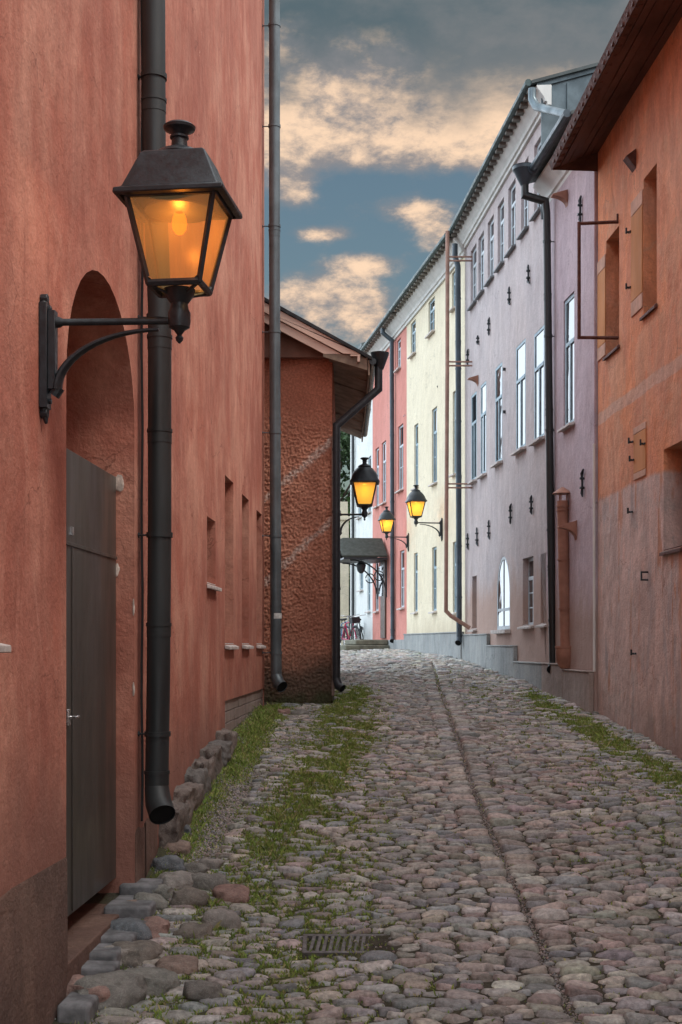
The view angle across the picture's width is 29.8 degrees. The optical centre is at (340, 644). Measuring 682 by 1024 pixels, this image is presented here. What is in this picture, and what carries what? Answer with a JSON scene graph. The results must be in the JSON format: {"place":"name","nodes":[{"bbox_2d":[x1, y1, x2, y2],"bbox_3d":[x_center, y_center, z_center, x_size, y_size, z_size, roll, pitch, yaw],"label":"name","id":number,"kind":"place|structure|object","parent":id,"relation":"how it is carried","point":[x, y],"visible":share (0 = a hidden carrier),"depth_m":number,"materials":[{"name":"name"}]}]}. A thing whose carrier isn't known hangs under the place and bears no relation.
{"place":"outdoors","nodes":[
{"label":"outdoors","id":0,"kind":"place"},
{"bbox_2d":[52,648,681,1023],"bbox_3d":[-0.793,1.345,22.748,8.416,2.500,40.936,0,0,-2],"label":"cobblestones","id":1,"kind":"structure","parent":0,"point":[373,667],"depth_m":9.65,"materials":[{"name":"stone"}]},
{"bbox_2d":[66,974,110,1002],"bbox_3d":[-1.452,2.031,7.384,0.378,0.219,0.282,0,0,14],"label":"boulder","id":2,"kind":"object","parent":1,"relation":"on","point":[102,993],"visible":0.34,"depth_m":7.26,"materials":[{"name":"stone"}]},
{"bbox_2d":[57,878,162,1023],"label":"stones","id":3,"kind":"object","parent":1,"relation":"on","point":[72,1007],"visible":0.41,"depth_m":7.96,"materials":[{"name":"grey stone"}]},
{"bbox_2d":[74,970,147,1010],"bbox_3d":[-1.354,2.031,7.420,0.491,0.254,0.382,0,0,-15],"label":"boulder","id":4,"kind":"object","parent":1,"relation":"on","point":[128,989],"visible":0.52,"depth_m":7.32,"materials":[{"name":"stone"}]},
{"bbox_2d":[103,945,129,965],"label":"boulder","id":5,"kind":"object","parent":1,"relation":"on","point":[124,952],"visible":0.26,"depth_m":7.96,"materials":[{"name":"stone"}]},
{"bbox_2d":[110,917,152,939],"bbox_3d":[-1.383,1.917,8.426,0.318,0.226,0.304,0,0,0],"label":"boulder","id":6,"kind":"object","parent":1,"relation":"on","point":[141,929],"visible":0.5,"depth_m":8.32,"materials":[{"name":"stone"}]},
{"bbox_2d":[112,940,164,966],"bbox_3d":[-1.294,1.969,8.077,0.324,0.176,0.322,0,0,22],"label":"boulder","id":7,"kind":"object","parent":1,"relation":"on","point":[139,952],"visible":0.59,"depth_m":7.99,"materials":[{"name":"stone"}]},
{"bbox_2d":[133,892,168,910],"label":"boulder","id":8,"kind":"object","parent":1,"relation":"on","point":[162,902],"visible":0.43,"depth_m":8.93,"materials":[{"name":"stone"}]},
{"bbox_2d":[124,967,180,996],"bbox_3d":[-1.129,2.033,7.587,0.367,0.212,0.279,0,0,0],"label":"boulder","id":9,"kind":"object","parent":1,"relation":"on","point":[157,979],"visible":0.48,"depth_m":7.53,"materials":[{"name":"stone"}]},
{"bbox_2d":[144,916,169,938],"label":"boulder","id":10,"kind":"object","parent":1,"relation":"on","point":[156,925],"visible":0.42,"depth_m":8.40,"materials":[{"name":"stone"}]},
{"bbox_2d":[151,884,173,899],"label":"boulder","id":11,"kind":"object","parent":1,"relation":"on","point":[165,891],"visible":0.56,"depth_m":9.15,"materials":[{"name":"stone"}]},
{"bbox_2d":[151,855,185,871],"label":"boulder","id":12,"kind":"object","parent":1,"relation":"on","point":[174,862],"visible":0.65,"depth_m":9.72,"materials":[{"name":"stone"}]},
{"bbox_2d":[157,870,193,890],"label":"boulder","id":13,"kind":"object","parent":1,"relation":"on","point":[179,880],"visible":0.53,"depth_m":9.36,"materials":[{"name":"stone"}]},
{"bbox_2d":[155,954,198,975],"bbox_3d":[-1.005,1.995,7.857,0.289,0.147,0.289,0,0,0],"label":"boulder","id":14,"kind":"object","parent":1,"relation":"on","point":[187,965],"visible":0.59,"depth_m":7.79,"materials":[{"name":"stone"}]},
{"bbox_2d":[164,839,191,854],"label":"boulder","id":15,"kind":"object","parent":1,"relation":"on","point":[184,847],"visible":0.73,"depth_m":10.12,"materials":[{"name":"stone"}]},
{"bbox_2d":[184,824,191,833],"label":"boulder","id":16,"kind":"object","parent":1,"relation":"on","point":[187,829],"visible":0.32,"depth_m":10.51,"materials":[{"name":"stone"}]},
{"bbox_2d":[169,886,209,906],"bbox_3d":[-1.085,1.835,9.075,0.292,0.207,0.220,0,0,-21],"label":"boulder","id":17,"kind":"object","parent":1,"relation":"on","point":[191,896],"visible":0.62,"depth_m":9.00,"materials":[{"name":"stone"}]},
{"bbox_2d":[173,922,213,938],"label":"boulder","id":18,"kind":"object","parent":1,"relation":"on","point":[198,930],"visible":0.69,"depth_m":8.37,"materials":[{"name":"stone"}]},
{"bbox_2d":[184,862,210,872],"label":"boulder","id":19,"kind":"object","parent":1,"relation":"on","point":[194,867],"visible":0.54,"depth_m":9.78,"materials":[{"name":"stone"}]},
{"bbox_2d":[182,979,222,1001],"bbox_3d":[-0.800,2.045,7.468,0.243,0.168,0.224,0,0,-23],"label":"boulder","id":20,"kind":"object","parent":1,"relation":"on","point":[196,990],"visible":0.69,"depth_m":7.39,"materials":[{"name":"stone"}]},
{"bbox_2d":[191,872,229,891],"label":"boulder","id":21,"kind":"object","parent":1,"relation":"on","point":[204,881],"visible":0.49,"depth_m":9.38,"materials":[{"name":"stone"}]},
{"bbox_2d":[198,857,223,868],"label":"boulder","id":22,"kind":"object","parent":1,"relation":"on","point":[212,863],"visible":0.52,"depth_m":9.88,"materials":[{"name":"stone"}]},
{"bbox_2d":[201,908,241,928],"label":"boulder","id":23,"kind":"object","parent":1,"relation":"on","point":[229,919],"visible":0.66,"depth_m":8.61,"materials":[{"name":"stone"}]},
{"bbox_2d":[211,884,249,903],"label":"boulder","id":24,"kind":"object","parent":1,"relation":"on","point":[235,893],"visible":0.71,"depth_m":9.14,"materials":[{"name":"stone"}]},
{"bbox_2d":[277,708,290,714],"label":"boulder","id":25,"kind":"object","parent":1,"relation":"on","point":[286,711],"visible":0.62,"depth_m":17.25,"materials":[{"name":"stone"}]},
{"bbox_2d":[291,709,308,714],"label":"boulder","id":26,"kind":"object","parent":1,"relation":"on","point":[299,712],"visible":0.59,"depth_m":17.27,"materials":[{"name":"stone"}]},
{"bbox_2d":[302,934,387,957],"bbox_3d":[0.030,1.963,8.284,0.568,0.064,0.300,0,10,0],"label":"drain grate","id":27,"kind":"object","parent":1,"relation":"on","point":[317,951],"visible":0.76,"depth_m":8.27,"materials":[{"name":"metal"}]},
{"bbox_2d":[340,502,349,644],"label":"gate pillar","id":28,"kind":"structure","parent":1,"relation":"on","point":[344,590],"depth_m":42.84,"materials":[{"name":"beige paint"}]},
{"bbox_2d":[340,615,350,644],"bbox_3d":[0.057,-0.349,39.420,0.570,1.072,1.794,5,-1,-15],"label":"bicycle","id":29,"kind":"object","parent":1,"relation":"on","point":[348,627],"visible":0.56,"depth_m":39.18,"materials":[{"name":"black rubber"}]},
{"bbox_2d":[340,614,360,644],"bbox_3d":[0.239,-0.346,38.586,0.570,1.072,1.794,-7,3,-22],"label":"bicycle","id":30,"kind":"object","parent":1,"relation":"on","point":[352,619],"visible":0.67,"depth_m":38.20,"materials":[{"name":"rubber"}]},
{"bbox_2d":[354,614,365,639],"bbox_3d":[0.570,-0.348,39.217,0.570,1.072,1.794,-6,-1,8],"label":"bicycle","id":31,"kind":"object","parent":1,"relation":"on","point":[360,628],"visible":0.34,"depth_m":38.97,"materials":[{"name":"black rubber"}]},
{"bbox_2d":[55,666,679,1023],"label":"gravel","id":32,"kind":"structure","parent":0,"point":[221,816],"depth_m":10.51,"materials":[{"name":"stone"}]},
{"bbox_2d":[70,667,681,1023],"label":"grass","id":33,"kind":"structure","parent":0,"point":[266,715],"depth_m":11.39,"materials":[{"name":"green plant"}]},
{"bbox_2d":[264,0,628,625],"label":"sky","id":34,"kind":"structure","parent":0,"point":[391,111],"materials":[{"name":"blue"}]},
{"bbox_3d":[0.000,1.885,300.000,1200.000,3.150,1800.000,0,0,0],"label":"ground","id":35,"kind":"structure","parent":0,"visible":0},
{"bbox_2d":[0,0,286,1023],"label":"terracotta house","id":36,"kind":"structure","parent":35,"relation":"on","point":[132,648],"depth_m":9.20,"materials":[{"name":"paint"}]},
{"bbox_2d":[0,643,10,652],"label":"window sill","id":37,"kind":"structure","parent":36,"relation":"in","point":[4,648],"depth_m":5.90,"materials":[{"name":"white stone"}]},
{"bbox_2d":[66,448,116,916],"bbox_3d":[-1.643,0.237,8.258,0.119,2.885,1.915,0,0,3],"label":"door","id":38,"kind":"structure","parent":36,"relation":"in","point":[91,557],"depth_m":8.46,"materials":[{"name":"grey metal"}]},
{"bbox_2d":[39,119,242,423],"bbox_3d":[-1.085,-1.967,6.820,1.040,1.584,0.498,0,0,8],"label":"street lamp","id":39,"kind":"object","parent":36,"relation":"attached to","point":[178,180],"visible":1,"depth_m":6.74,"materials":[{"name":"black paint"}]},
{"bbox_2d":[207,582,221,591],"bbox_3d":[-1.389,-0.582,12.980,0.270,0.071,0.665,0,0,3],"label":"window sill","id":40,"kind":"structure","parent":36,"relation":"in","point":[209,586],"depth_m":12.84,"materials":[{"name":"white stone"}]},
{"bbox_2d":[225,643,238,649],"bbox_3d":[-1.326,0.024,14.337,0.270,0.071,0.794,0,0,3],"label":"window sill","id":41,"kind":"structure","parent":36,"relation":"in","point":[230,647],"depth_m":14.16,"materials":[{"name":"white stone"}]},
{"bbox_2d":[242,643,253,648],"bbox_3d":[-1.256,0.024,15.831,0.270,0.071,0.776,0,0,3],"label":"window sill","id":42,"kind":"structure","parent":36,"relation":"in","point":[243,646],"depth_m":15.64,"materials":[{"name":"white stone"}]},
{"bbox_2d":[256,643,265,648],"bbox_3d":[-1.185,0.024,17.353,0.270,0.071,0.708,0,0,3],"label":"window sill","id":43,"kind":"structure","parent":36,"relation":"in","point":[257,646],"depth_m":17.19,"materials":[{"name":"white stone"}]},
{"bbox_2d":[264,297,388,702],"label":"roughcast outbuilding","id":44,"kind":"structure","parent":35,"relation":"on","point":[329,392],"depth_m":18.50,"materials":[{"name":"red"}]},
{"bbox_2d":[340,457,379,534],"bbox_3d":[0.298,-2.617,23.200,0.798,1.537,0.539,0,0,0],"label":"street lamp","id":45,"kind":"object","parent":44,"relation":"attached to","point":[364,481],"visible":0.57,"depth_m":23.04,"materials":[{"name":"black paint"}]},
{"bbox_2d":[340,430,349,617],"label":"tree","id":46,"kind":"object","parent":35,"relation":"on","point":[345,446],"visible":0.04,"depth_m":51.44,"materials":[{"name":"green plant"}]},
{"bbox_2d":[350,342,372,639],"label":"white house","id":47,"kind":"structure","parent":35,"relation":"on","point":[361,595],"depth_m":40.03,"materials":[{"name":"paint"}]},
{"bbox_2d":[357,573,362,591],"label":"window","id":48,"kind":"structure","parent":47,"relation":"in","point":[362,573],"depth_m":40.06,"materials":[{"name":"grey paint"}]},
{"bbox_2d":[364,563,370,612],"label":"window","id":49,"kind":"structure","parent":47,"relation":"in","point":[369,611],"depth_m":38.91,"materials":[{"name":"grey paint"}]},
{"bbox_2d":[340,640,388,649],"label":"door steps","id":50,"kind":"structure","parent":35,"relation":"on","point":[363,644],"depth_m":35.15,"materials":[{"name":"grey stone"}]},
{"bbox_2d":[360,310,406,648],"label":"coral house","id":51,"kind":"structure","parent":35,"relation":"on","point":[389,335],"depth_m":34.56,"materials":[{"name":"paint"}]},
{"bbox_2d":[340,538,387,598],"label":"door hood","id":52,"kind":"object","parent":51,"relation":"attached to","point":[362,553],"depth_m":35.59,"materials":[{"name":"black paint"}]},
{"bbox_2d":[372,448,378,508],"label":"window","id":53,"kind":"structure","parent":51,"relation":"in","point":[375,507],"depth_m":37.41,"materials":[{"name":"paint"}]},
{"bbox_2d":[372,563,378,612],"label":"window","id":54,"kind":"structure","parent":51,"relation":"in","point":[377,600],"depth_m":37.58,"materials":[{"name":"paint"}]},
{"bbox_2d":[378,442,385,505],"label":"window","id":55,"kind":"structure","parent":51,"relation":"in","point":[384,444],"depth_m":36.48,"materials":[{"name":"paint"}]},
{"bbox_2d":[378,560,385,637],"bbox_3d":[1.173,-1.271,36.358,0.053,2.203,0.961,0,0,-9],"label":"door","id":56,"kind":"structure","parent":51,"relation":"in","point":[381,589],"depth_m":36.20,"materials":[{"name":"grey paint"}]},
{"bbox_2d":[393,340,400,372],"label":"window","id":57,"kind":"structure","parent":51,"relation":"in","point":[399,343],"depth_m":34.27,"materials":[{"name":"paint"}]},
{"bbox_2d":[394,425,402,493],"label":"window","id":58,"kind":"structure","parent":51,"relation":"in","point":[401,428],"depth_m":34.06,"materials":[{"name":"paint"}]},
{"bbox_2d":[396,551,403,609],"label":"window","id":59,"kind":"structure","parent":51,"relation":"in","point":[402,552],"depth_m":33.92,"materials":[{"name":"paint"}]},
{"bbox_2d":[389,234,465,658],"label":"yellow house","id":60,"kind":"structure","parent":35,"relation":"on","point":[418,306],"depth_m":30.14,"materials":[{"name":"paint"}]},
{"bbox_2d":[378,506,408,550],"bbox_3d":[1.356,-2.948,32.786,0.790,1.157,0.406,0,0,-9],"label":"street lamp","id":61,"kind":"object","parent":60,"relation":"attached to","point":[386,519],"visible":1,"depth_m":32.65,"materials":[{"name":"black paint"}]},
{"bbox_2d":[407,321,415,358],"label":"window","id":62,"kind":"structure","parent":60,"relation":"in","point":[412,354],"depth_m":32.35,"materials":[{"name":"grey paint"}]},
{"bbox_2d":[410,425,417,490],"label":"window","id":63,"kind":"structure","parent":60,"relation":"in","point":[417,425],"depth_m":32.06,"materials":[{"name":"grey paint"}]},
{"bbox_2d":[410,553,417,613],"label":"window","id":64,"kind":"structure","parent":60,"relation":"in","point":[416,612],"depth_m":32.06,"materials":[{"name":"grey paint"}]},
{"bbox_2d":[405,485,442,540],"bbox_3d":[1.899,-2.977,29.059,0.846,1.272,0.446,0,0,-9],"label":"street lamp","id":65,"kind":"object","parent":60,"relation":"attached to","point":[416,501],"visible":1,"depth_m":28.91,"materials":[{"name":"black paint"}]},
{"bbox_2d":[424,298,434,338],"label":"window","id":66,"kind":"structure","parent":60,"relation":"in","point":[432,305],"depth_m":30.33,"materials":[{"name":"grey paint"}]},
{"bbox_2d":[428,408,436,486],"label":"window","id":67,"kind":"structure","parent":60,"relation":"in","point":[435,411],"depth_m":30.07,"materials":[{"name":"grey paint"}]},
{"bbox_2d":[428,547,436,613],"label":"window","id":68,"kind":"structure","parent":60,"relation":"in","point":[435,549],"depth_m":30.07,"materials":[{"name":"grey paint"}]},
{"bbox_2d":[449,273,454,312],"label":"window","id":69,"kind":"structure","parent":60,"relation":"in","point":[452,308],"depth_m":28.18,"materials":[{"name":"grey paint"}]},
{"bbox_2d":[449,395,455,476],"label":"window","id":70,"kind":"structure","parent":60,"relation":"in","point":[453,474],"depth_m":28.10,"materials":[{"name":"grey paint"}]},
{"bbox_2d":[451,542,455,614],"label":"window","id":71,"kind":"structure","parent":60,"relation":"in","point":[454,613],"depth_m":28.10,"materials":[{"name":"grey paint"}]},
{"bbox_2d":[444,62,598,689],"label":"lilac house","id":72,"kind":"structure","parent":35,"relation":"on","point":[496,228],"depth_m":23.04,"materials":[{"name":"pink paint"}]},
{"bbox_2d":[467,391,476,484],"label":"window","id":73,"kind":"structure","parent":72,"relation":"in","point":[474,397],"depth_m":26.12,"materials":[{"name":"grey paint"}]},
{"bbox_2d":[467,248,476,310],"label":"window","id":74,"kind":"structure","parent":72,"relation":"in","point":[472,304],"depth_m":26.35,"materials":[{"name":"paint"}]},
{"bbox_2d":[474,235,483,299],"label":"window","id":75,"kind":"structure","parent":72,"relation":"in","point":[481,291],"depth_m":25.53,"materials":[{"name":"paint"}]},
{"bbox_2d":[475,381,486,479],"bbox_3d":[2.774,-4.195,25.103,0.159,1.851,0.651,0,0,-5],"label":"window","id":76,"kind":"structure","parent":72,"relation":"in","point":[483,388],"depth_m":25.08,"materials":[{"name":"grey paint"}]},
{"bbox_2d":[483,219,493,286],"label":"window","id":77,"kind":"structure","parent":72,"relation":"in","point":[491,277],"depth_m":24.54,"materials":[{"name":"paint"}]},
{"bbox_2d":[490,363,502,467],"bbox_3d":[2.897,-4.227,23.652,0.164,1.857,0.709,0,0,-5],"label":"window","id":78,"kind":"structure","parent":72,"relation":"in","point":[498,371],"depth_m":23.65,"materials":[{"name":"grey paint"}]},
{"bbox_2d":[493,202,503,272],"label":"window","id":79,"kind":"structure","parent":72,"relation":"in","point":[501,262],"depth_m":23.63,"materials":[{"name":"paint"}]},
{"bbox_2d":[490,556,509,633],"bbox_3d":[2.921,-0.896,23.251,0.165,1.406,1.254,0,0,-5],"label":"arched window","id":80,"kind":"structure","parent":72,"relation":"in","point":[503,587],"depth_m":23.25,"materials":[{"name":"paint"}]},
{"bbox_2d":[503,183,515,257],"bbox_3d":[3.023,-7.503,22.536,0.191,1.223,0.672,0,0,-5],"label":"window","id":81,"kind":"structure","parent":72,"relation":"in","point":[513,191],"depth_m":22.65,"materials":[{"name":"paint"}]},
{"bbox_2d":[510,338,525,455],"bbox_3d":[3.052,-4.201,21.834,0.173,1.872,0.825,0,0,-5],"label":"window","id":82,"kind":"structure","parent":72,"relation":"in","point":[521,349],"depth_m":21.83,"materials":[{"name":"grey paint"}]},
{"bbox_2d":[516,200,528,239],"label":"window","id":83,"kind":"structure","parent":72,"relation":"in","point":[526,226],"depth_m":21.68,"materials":[{"name":"paint"}]},
{"bbox_2d":[517,558,533,628],"bbox_3d":[3.148,-0.850,21.296,0.256,1.195,0.857,0,0,-5],"label":"window","id":84,"kind":"structure","parent":72,"relation":"in","point":[530,561],"depth_m":21.54,"materials":[{"name":"paint"}]},
{"bbox_2d":[529,142,540,221],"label":"window","id":85,"kind":"structure","parent":72,"relation":"in","point":[537,211],"depth_m":20.68,"materials":[{"name":"paint"}]},
{"bbox_2d":[528,326,544,445],"bbox_3d":[3.161,-4.134,20.503,0.169,1.817,0.778,0,0,-5],"label":"window","id":86,"kind":"structure","parent":72,"relation":"in","point":[539,346],"depth_m":20.48,"materials":[{"name":"grey paint"}]},
{"bbox_2d":[535,623,546,627],"bbox_3d":[3.207,-0.298,20.133,0.180,0.071,0.636,0,0,-5],"label":"window sill","id":87,"kind":"structure","parent":72,"relation":"in","point":[542,624],"depth_m":20.11,"materials":[{"name":"paint"}]},
{"bbox_2d":[512,109,597,712],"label":"pink annexe","id":88,"kind":"structure","parent":35,"relation":"on","point":[567,200],"depth_m":18.43,"materials":[{"name":"paint"}]},
{"bbox_2d":[557,293,574,432],"bbox_3d":[3.291,-4.074,18.515,0.171,1.923,0.673,0,0,-5],"label":"window","id":89,"kind":"structure","parent":88,"relation":"in","point":[569,304],"depth_m":18.61,"materials":[{"name":"grey paint"}]},
{"bbox_2d":[549,0,681,759],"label":"orange house","id":90,"kind":"structure","parent":35,"relation":"on","point":[622,135],"depth_m":15.04,"materials":[{"name":"paint"}]},
{"bbox_2d":[602,344,619,360],"bbox_3d":[3.551,-3.747,16.435,0.210,0.071,0.727,0,0,-3],"label":"window sill","id":91,"kind":"structure","parent":90,"relation":"in","point":[617,347],"depth_m":16.36,"materials":[{"name":"brown paint"}]},
{"bbox_2d":[639,303,656,320],"bbox_3d":[3.629,-3.836,14.767,0.210,0.071,0.609,0,0,-3],"label":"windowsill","id":92,"kind":"structure","parent":90,"relation":"in","point":[654,307],"depth_m":14.71,"materials":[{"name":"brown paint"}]},
{"bbox_2d":[659,545,681,555],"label":"window sill","id":93,"kind":"structure","parent":90,"relation":"in","point":[676,549],"depth_m":13.86,"materials":[{"name":"brown paint"}]}
]}

